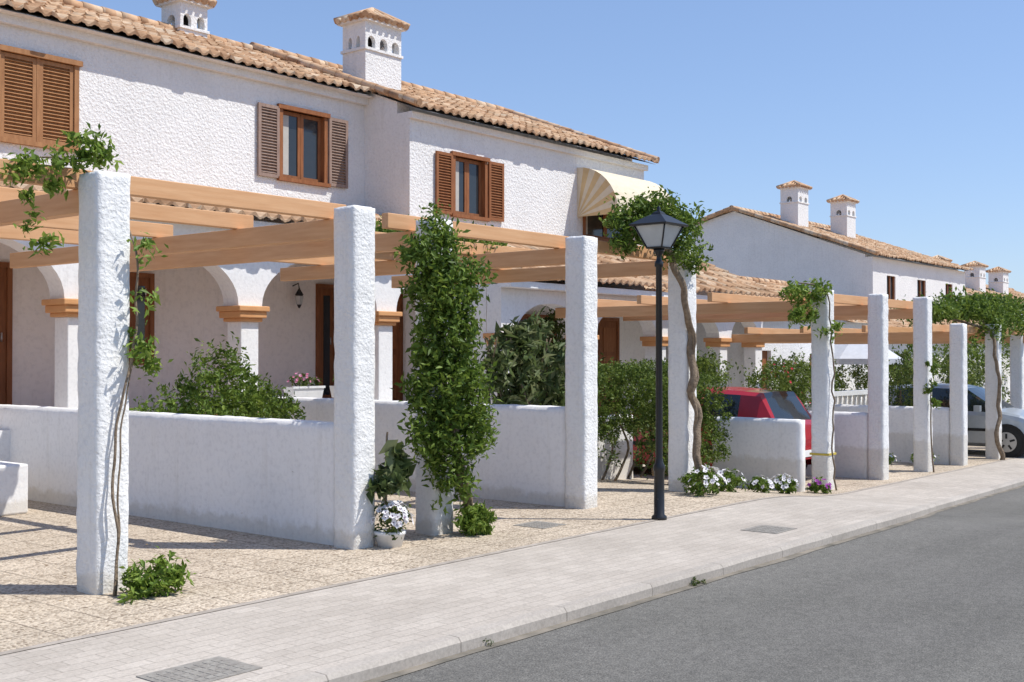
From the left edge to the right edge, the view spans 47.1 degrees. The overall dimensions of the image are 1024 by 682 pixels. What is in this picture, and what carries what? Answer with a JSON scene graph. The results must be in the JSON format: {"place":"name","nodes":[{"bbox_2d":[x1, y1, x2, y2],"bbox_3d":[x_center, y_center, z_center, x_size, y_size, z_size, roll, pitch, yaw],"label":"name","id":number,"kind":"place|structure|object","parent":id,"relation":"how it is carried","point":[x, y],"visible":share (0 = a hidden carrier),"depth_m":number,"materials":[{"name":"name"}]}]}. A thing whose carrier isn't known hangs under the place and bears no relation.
{"place":"outdoors","nodes":[
{"label":"outdoors","id":0,"kind":"place"},
{"bbox_2d":[0,461,27,515],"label":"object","id":1,"kind":"structure","parent":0,"point":[13,488],"depth_m":11.73,"materials":[{"name":"paint"}]},
{"bbox_2d":[0,456,1023,681],"bbox_3d":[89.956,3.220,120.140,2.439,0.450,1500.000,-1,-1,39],"label":"sidewalk","id":2,"kind":"structure","parent":0,"point":[283,638],"depth_m":7.77,"materials":[{"name":"beige concrete"}]},
{"bbox_2d":[136,656,262,681],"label":"drain cover","id":3,"kind":"object","parent":2,"relation":"on","point":[213,669],"visible":1,"depth_m":5.91,"materials":[{"name":"metal"}]},
{"bbox_2d":[0,455,1023,654],"bbox_3d":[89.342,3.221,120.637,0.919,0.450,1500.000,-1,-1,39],"label":"edging strip","id":4,"kind":"object","parent":2,"relation":"on","point":[166,619],"visible":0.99,"depth_m":8.27,"materials":[{"name":"beige concrete"}]},
{"bbox_2d":[629,206,688,519],"bbox_3d":[1.430,0.208,11.425,0.421,3.050,0.421,-1,-1,39],"label":"street lamp","id":5,"kind":"object","parent":4,"relation":"on","point":[658,231],"visible":1,"depth_m":11.39,"materials":[{"name":"black metal"}]},
{"bbox_2d":[741,525,796,533],"bbox_3d":[2.352,1.721,10.751,0.360,0.006,0.420,-1,-1,39],"label":"drain cover","id":6,"kind":"object","parent":2,"relation":"on","point":[769,529],"visible":1,"depth_m":10.72,"materials":[{"name":"metal"}]},
{"bbox_2d":[0,446,1023,651],"bbox_3d":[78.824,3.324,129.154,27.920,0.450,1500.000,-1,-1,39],"label":"driveway paving","id":7,"kind":"structure","parent":0,"point":[34,610],"depth_m":9.55,"materials":[{"name":"gravel"}]},
{"bbox_2d":[0,122,172,595],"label":"climbing vine","id":8,"kind":"object","parent":7,"relation":"on","point":[98,152],"visible":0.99,"depth_m":7.91,"materials":[{"name":"green plant"}]},
{"bbox_2d":[117,546,195,604],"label":"ground plant","id":9,"kind":"object","parent":7,"relation":"on","point":[137,584],"visible":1,"depth_m":7.77,"materials":[{"name":"green plant"}]},
{"bbox_2d":[0,404,333,545],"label":"garden wall","id":10,"kind":"structure","parent":7,"relation":"on","point":[273,477],"depth_m":10.91,"materials":[{"name":"paint"}]},
{"bbox_2d":[0,158,375,594],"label":"pergola","id":11,"kind":"object","parent":7,"relation":"on","point":[93,214],"visible":0.95,"depth_m":9.06,"materials":[{"name":"white paint"}]},
{"bbox_2d":[129,331,305,419],"bbox_3d":[-3.087,0.828,13.156,1.150,1.868,3.185,0,-1,14],"label":"garden shrub","id":12,"kind":"object","parent":7,"relation":"on","point":[251,400],"visible":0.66,"depth_m":12.52,"materials":[{"name":"green plant"}]},
{"bbox_2d":[22,491,703,600],"bbox_3d":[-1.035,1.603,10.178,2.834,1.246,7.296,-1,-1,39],"label":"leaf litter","id":13,"kind":"object","parent":7,"relation":"on","point":[244,570],"visible":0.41,"depth_m":8.77,"materials":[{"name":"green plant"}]},
{"bbox_2d":[365,432,416,505],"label":"broad leaf plant","id":14,"kind":"object","parent":7,"relation":"on","point":[394,473],"visible":0.99,"depth_m":9.77,"materials":[{"name":"green plant"}]},
{"bbox_2d":[370,498,414,547],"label":"potted petunias","id":15,"kind":"object","parent":7,"relation":"on","point":[390,537],"visible":1,"depth_m":9.72,"materials":[{"name":"white plant"}]},
{"bbox_2d":[129,213,696,535],"bbox_3d":[-1.193,0.394,13.669,4.936,3.011,4.850,-1,-1,39],"label":"pergola","id":16,"kind":"object","parent":7,"relation":"on","point":[581,271],"visible":0.73,"depth_m":12.30,"materials":[{"name":"white paint"}]},
{"bbox_2d":[375,214,510,256],"bbox_3d":[-0.699,-1.248,14.196,1.905,0.702,3.188,-1,-1,39],"label":"pergola creeper","id":17,"kind":"object","parent":16,"relation":"on","point":[380,229],"visible":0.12,"depth_m":13.72,"materials":[{"name":"green plant"}]},
{"bbox_2d":[264,397,565,506],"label":"garden wall","id":18,"kind":"structure","parent":7,"relation":"on","point":[525,462],"depth_m":12.79,"materials":[{"name":"paint"}]},
{"bbox_2d":[390,199,502,531],"bbox_3d":[-0.552,0.245,10.305,0.832,3.012,1.204,-1,-1,39],"label":"climbing vine tree","id":19,"kind":"object","parent":7,"relation":"on","point":[448,275],"visible":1,"depth_m":10.13,"materials":[{"name":"green plant"}]},
{"bbox_2d":[452,500,496,536],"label":"leafy shrub","id":20,"kind":"object","parent":7,"relation":"on","point":[475,519],"visible":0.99,"depth_m":10.39,"materials":[{"name":"green plant"}]},
{"bbox_2d":[480,306,565,405],"bbox_3d":[0.309,0.663,14.512,1.005,2.224,1.896,-1,-1,39],"label":"oleander bush","id":21,"kind":"object","parent":7,"relation":"on","point":[524,381],"visible":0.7,"depth_m":14.24,"materials":[{"name":"green plant"}]},
{"bbox_2d":[514,521,566,528],"bbox_3d":[0.261,1.724,11.029,0.360,0.006,0.360,-1,-1,39],"label":"drain cover","id":22,"kind":"object","parent":7,"relation":"on","point":[539,524],"visible":1,"depth_m":11.02,"materials":[{"name":"metal"}]},
{"bbox_2d":[539,306,608,387],"bbox_3d":[0.946,0.741,21.105,1.406,2.959,1.605,-1,-1,39],"label":"garden shrub","id":23,"kind":"object","parent":7,"relation":"on","point":[557,329],"visible":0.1,"depth_m":20.92,"materials":[{"name":"green plant"}]},
{"bbox_2d":[597,414,632,478],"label":"garden wall","id":24,"kind":"structure","parent":7,"relation":"on","point":[612,471],"depth_m":17.65,"materials":[{"name":"paint"}]},
{"bbox_2d":[538,357,732,486],"bbox_3d":[1.836,1.166,16.192,1.952,1.953,2.957,-1,-1,39],"label":"box hedge","id":25,"kind":"object","parent":7,"relation":"on","point":[642,374],"visible":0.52,"depth_m":15.95,"materials":[{"name":"green plant"}]},
{"bbox_2d":[597,184,713,492],"bbox_3d":[1.727,0.032,13.390,0.823,3.515,1.916,-1,-1,39],"label":"wisteria tree","id":26,"kind":"object","parent":7,"relation":"on","point":[641,207],"visible":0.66,"depth_m":13.36,"materials":[{"name":"green plant"}]},
{"bbox_2d":[662,346,738,386],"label":"garden shrub","id":27,"kind":"object","parent":7,"relation":"on","point":[706,365],"visible":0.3,"depth_m":22.48,"materials":[{"name":"green plant"}]},
{"bbox_2d":[677,463,726,495],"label":"flower clump","id":28,"kind":"object","parent":7,"relation":"on","point":[693,477],"visible":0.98,"depth_m":13.35,"materials":[{"name":"green plant"}]},
{"bbox_2d":[630,387,811,469],"bbox_3d":[3.027,1.485,19.048,3.810,1.501,1.920,-1,-1,39],"label":"parked car","id":29,"kind":"object","parent":7,"relation":"on","point":[760,403],"visible":0.03,"depth_m":17.97,"materials":[{"name":"red paint"}]},
{"bbox_2d":[714,467,748,491],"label":"flower clump","id":30,"kind":"object","parent":7,"relation":"on","point":[733,481],"visible":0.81,"depth_m":14.29,"materials":[{"name":"green plant"}]},
{"bbox_2d":[555,289,932,489],"bbox_3d":[4.141,0.801,20.251,4.938,3.107,5.700,-1,-1,39],"label":"pergola","id":31,"kind":"object","parent":7,"relation":"on","point":[875,311],"visible":0.95,"depth_m":18.51,"materials":[{"name":"white paint"}]},
{"bbox_2d":[810,452,835,455],"bbox_3d":[4.492,1.627,16.971,0.284,0.030,0.284,-1,-1,39],"label":"barrier tape","id":32,"kind":"object","parent":31,"relation":"attached to","point":[824,454],"visible":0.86,"depth_m":16.85,"materials":[{"name":"yellow plastic"}]},
{"bbox_2d":[712,416,804,491],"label":"garden wall","id":33,"kind":"structure","parent":7,"relation":"on","point":[769,448],"depth_m":16.73,"materials":[{"name":"paint"}]},
{"bbox_2d":[746,475,774,492],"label":"flower clump","id":34,"kind":"object","parent":7,"relation":"on","point":[762,485],"visible":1,"depth_m":14.94,"materials":[{"name":"white plant"}]},
{"bbox_2d":[739,348,811,409],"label":"flowering hedge","id":35,"kind":"object","parent":7,"relation":"on","point":[789,375],"visible":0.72,"depth_m":21.95,"materials":[{"name":"green plant"}]},
{"bbox_2d":[770,473,798,493],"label":"flower clump","id":36,"kind":"object","parent":7,"relation":"on","point":[788,486],"visible":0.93,"depth_m":15.39,"materials":[{"name":"white plant"}]},
{"bbox_2d":[778,276,844,489],"bbox_3d":[4.214,0.610,16.714,1.029,3.092,0.643,0,-1,-26],"label":"climbing vine","id":37,"kind":"object","parent":7,"relation":"on","point":[796,315],"visible":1,"depth_m":16.66,"materials":[{"name":"green plant"}]},
{"bbox_2d":[806,476,831,493],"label":"flower clump","id":38,"kind":"object","parent":7,"relation":"on","point":[816,486],"visible":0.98,"depth_m":16.20,"materials":[{"name":"green plant"}]},
{"bbox_2d":[771,347,867,402],"bbox_3d":[7.514,1.280,28.076,1.323,2.234,5.908,0,-1,30],"label":"garden shrub","id":39,"kind":"object","parent":7,"relation":"on","point":[839,383],"visible":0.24,"depth_m":29.33,"materials":[{"name":"green plant"}]},
{"bbox_2d":[805,410,867,478],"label":"garden wall","id":40,"kind":"structure","parent":7,"relation":"on","point":[851,443],"depth_m":18.76,"materials":[{"name":"paint"}]},
{"bbox_2d":[806,389,867,404],"bbox_3d":[7.778,1.757,26.431,0.200,1.300,4.900,-1,-1,39],"label":"balustrade","id":41,"kind":"object","parent":40,"relation":"on","point":[853,393],"visible":0.16,"depth_m":26.08,"materials":[{"name":"white paint"}]},
{"bbox_2d":[834,344,902,400],"bbox_3d":[8.751,1.120,29.704,2.125,2.550,2.125,0,-1,16],"label":"garden parasol","id":42,"kind":"object","parent":7,"relation":"on","point":[857,354],"visible":0.33,"depth_m":28.93,"materials":[{"name":"fabric"}]},
{"bbox_2d":[730,323,1023,465],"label":"pergola","id":43,"kind":"object","parent":7,"relation":"on","point":[955,336],"visible":0.73,"depth_m":23.02,"materials":[{"name":"white paint"}]},
{"bbox_2d":[805,403,949,464],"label":"garden wall","id":44,"kind":"structure","parent":7,"relation":"on","point":[901,440],"depth_m":22.03,"materials":[{"name":"paint"}]},
{"bbox_2d":[889,453,900,464],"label":"flower clump","id":45,"kind":"object","parent":7,"relation":"on","point":[892,458],"visible":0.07,"depth_m":20.29,"materials":[{"name":"green plant"}]},
{"bbox_2d":[888,350,937,405],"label":"garden shrub","id":46,"kind":"object","parent":7,"relation":"on","point":[909,399],"visible":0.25,"depth_m":23.30,"materials":[{"name":"green plant"}]},
{"bbox_2d":[910,452,938,461],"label":"flower clump","id":47,"kind":"object","parent":7,"relation":"on","point":[934,456],"visible":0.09,"depth_m":21.21,"materials":[{"name":"green plant"}]},
{"bbox_2d":[922,361,942,471],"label":"climbing vine","id":48,"kind":"object","parent":7,"relation":"on","point":[932,400],"visible":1,"depth_m":19.89,"materials":[{"name":"green plant"}]},
{"bbox_2d":[861,322,1009,396],"bbox_3d":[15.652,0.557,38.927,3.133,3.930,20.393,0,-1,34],"label":"garden shrub","id":49,"kind":"object","parent":7,"relation":"on","point":[943,368],"visible":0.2,"depth_m":36.60,"materials":[{"name":"green plant"}]},
{"bbox_2d":[888,383,1023,457],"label":"parked car","id":50,"kind":"object","parent":7,"relation":"on","point":[1012,431],"visible":0.2,"depth_m":23.85,"materials":[{"name":"silver paint"}]},
{"bbox_2d":[890,284,1023,459],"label":"pergola creeper","id":51,"kind":"object","parent":7,"relation":"on","point":[1004,312],"visible":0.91,"depth_m":22.94,"materials":[{"name":"green plant"}]},
{"bbox_2d":[936,349,1009,403],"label":"garden shrub","id":52,"kind":"object","parent":7,"relation":"on","point":[970,380],"visible":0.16,"depth_m":28.02,"materials":[{"name":"green plant"}]},
{"bbox_2d":[77,0,1023,292],"label":"sky","id":53,"kind":"structure","parent":0,"point":[912,111],"materials":[{"name":"blue"}]},
{"bbox_2d":[382,486,1023,681],"bbox_3d":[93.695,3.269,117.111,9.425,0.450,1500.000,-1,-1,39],"label":"road","id":54,"kind":"structure","parent":0,"point":[937,597],"depth_m":7.31,"materials":[{"name":"grey asphalt"}]},
{"bbox_2d":[279,477,1023,681],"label":"kerb","id":55,"kind":"structure","parent":54,"relation":"on","point":[382,664],"depth_m":7.66,"materials":[{"name":"concrete"}]},
{"bbox_2d":[363,485,1023,681],"bbox_3d":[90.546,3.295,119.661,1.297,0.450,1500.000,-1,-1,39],"label":"gutter dirt","id":56,"kind":"structure","parent":54,"relation":"on","point":[475,650],"depth_m":7.84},
{"bbox_2d":[483,576,706,645],"bbox_3d":[0.621,1.755,7.709,0.116,0.092,2.465,-1,-1,40],"label":"kerb weed","id":57,"kind":"object","parent":56,"relation":"on","point":[694,582],"visible":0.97,"depth_m":8.59,"materials":[{"name":"green plant"}]},
{"bbox_3d":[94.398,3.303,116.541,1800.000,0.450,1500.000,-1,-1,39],"label":"ground","id":58,"kind":"structure","parent":0,"visible":0},
{"bbox_2d":[0,0,411,461],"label":"townhouse","id":59,"kind":"structure","parent":58,"relation":"on","point":[182,98],"depth_m":17.55,"materials":[{"name":"white paint"}]},
{"bbox_2d":[0,262,12,404],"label":"door","id":60,"kind":"structure","parent":59,"relation":"in","point":[6,273],"depth_m":15.50,"materials":[{"name":"brown wood"}]},
{"bbox_2d":[0,44,82,151],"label":"window with shutters","id":61,"kind":"structure","parent":59,"relation":"in","point":[39,96],"depth_m":15.91,"materials":[{"name":"brown wood"}]},
{"bbox_2d":[129,272,154,364],"bbox_3d":[-5.406,-0.322,17.083,0.082,1.340,0.440,-1,-1,39],"label":"porch window","id":62,"kind":"structure","parent":59,"relation":"in","point":[146,281],"depth_m":17.11,"materials":[{"name":"brown wood"}]},
{"bbox_2d":[257,102,347,188],"bbox_3d":[-3.521,-3.238,19.605,0.240,1.250,1.940,-1,-1,39],"label":"window with shutters","id":63,"kind":"structure","parent":59,"relation":"in","point":[292,147],"depth_m":19.61,"materials":[{"name":"brown wood"}]},
{"bbox_2d":[315,284,334,397],"bbox_3d":[-3.141,0.051,19.877,0.082,2.020,0.440,-1,-1,39],"label":"glazed door","id":64,"kind":"structure","parent":59,"relation":"in","point":[324,334],"depth_m":19.85,"materials":[{"name":"brown wood"}]},
{"bbox_2d":[392,294,402,400],"bbox_3d":[-2.172,0.060,20.240,0.750,2.010,0.074,-1,-1,39],"label":"flank door","id":65,"kind":"structure","parent":59,"relation":"in","point":[397,330],"depth_m":20.03,"materials":[{"name":"brown wood"}]},
{"bbox_2d":[245,7,780,414],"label":"townhouse","id":66,"kind":"structure","parent":58,"relation":"on","point":[470,160],"depth_m":22.16,"materials":[{"name":"white paint"}]},
{"bbox_2d":[435,150,503,221],"bbox_3d":[-0.807,-2.774,21.204,0.240,1.160,1.850,-1,-1,39],"label":"window with shutters","id":67,"kind":"structure","parent":66,"relation":"in","point":[474,190],"depth_m":21.24,"materials":[{"name":"brown wood"}]},
{"bbox_2d":[519,314,556,404],"bbox_3d":[0.502,0.498,22.622,0.082,2.010,1.140,-1,-1,39],"label":"glazed door","id":68,"kind":"structure","parent":66,"relation":"in","point":[525,316],"depth_m":22.61,"materials":[{"name":"brown wood"}]},
{"bbox_2d":[583,214,632,241],"bbox_3d":[1.965,-2.494,24.625,0.240,0.880,1.880,-1,-1,39],"label":"window with shutters","id":69,"kind":"structure","parent":66,"relation":"in","point":[592,226],"depth_m":24.38,"materials":[{"name":"brown wood"}]},
{"bbox_2d":[597,317,619,413],"bbox_3d":[2.012,0.519,24.487,0.082,2.010,0.740,-1,-1,39],"label":"door","id":70,"kind":"structure","parent":66,"relation":"in","point":[608,331],"depth_m":24.49,"materials":[{"name":"brown wood"}]},
{"bbox_2d":[644,276,889,404],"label":"bungalow wing","id":71,"kind":"structure","parent":58,"relation":"on","point":[784,350],"depth_m":30.20,"materials":[{"name":"white paint"}]},
{"bbox_2d":[692,180,973,321],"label":"townhouse","id":72,"kind":"structure","parent":58,"relation":"on","point":[789,242],"depth_m":48.00,"materials":[{"name":"white paint"}]},
{"bbox_2d":[842,308,1009,402],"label":"bungalow wing","id":73,"kind":"structure","parent":58,"relation":"on","point":[895,323],"depth_m":41.35,"materials":[{"name":"white paint"}]},
{"bbox_2d":[933,255,1023,321],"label":"townhouse","id":74,"kind":"structure","parent":58,"relation":"on","point":[975,280],"depth_m":68.93,"materials":[{"name":"white paint"}]},
{"bbox_3d":[-2.241,1.580,17.109,0.212,1.088,4.608,-1,-1,39],"label":"garden wall","id":75,"kind":"object","parent":58,"relation":"on","visible":0},
{"bbox_2d":[283,372,324,397],"bbox_3d":[-2.876,0.614,16.284,0.294,0.380,0.580,-1,-1,39],"label":"flower planter","id":76,"kind":"object","parent":75,"relation":"on","point":[312,390],"visible":0.99,"depth_m":16.21,"materials":[{"name":"white paint"}]},
{"bbox_2d":[329,375,333,397],"bbox_3d":[-2.376,0.617,16.896,0.363,0.388,0.499,-1,-1,39],"label":"flower planter","id":77,"kind":"object","parent":75,"relation":"on","point":[332,390],"visible":0.02,"depth_m":16.79,"materials":[{"name":"white paint"}]}
]}

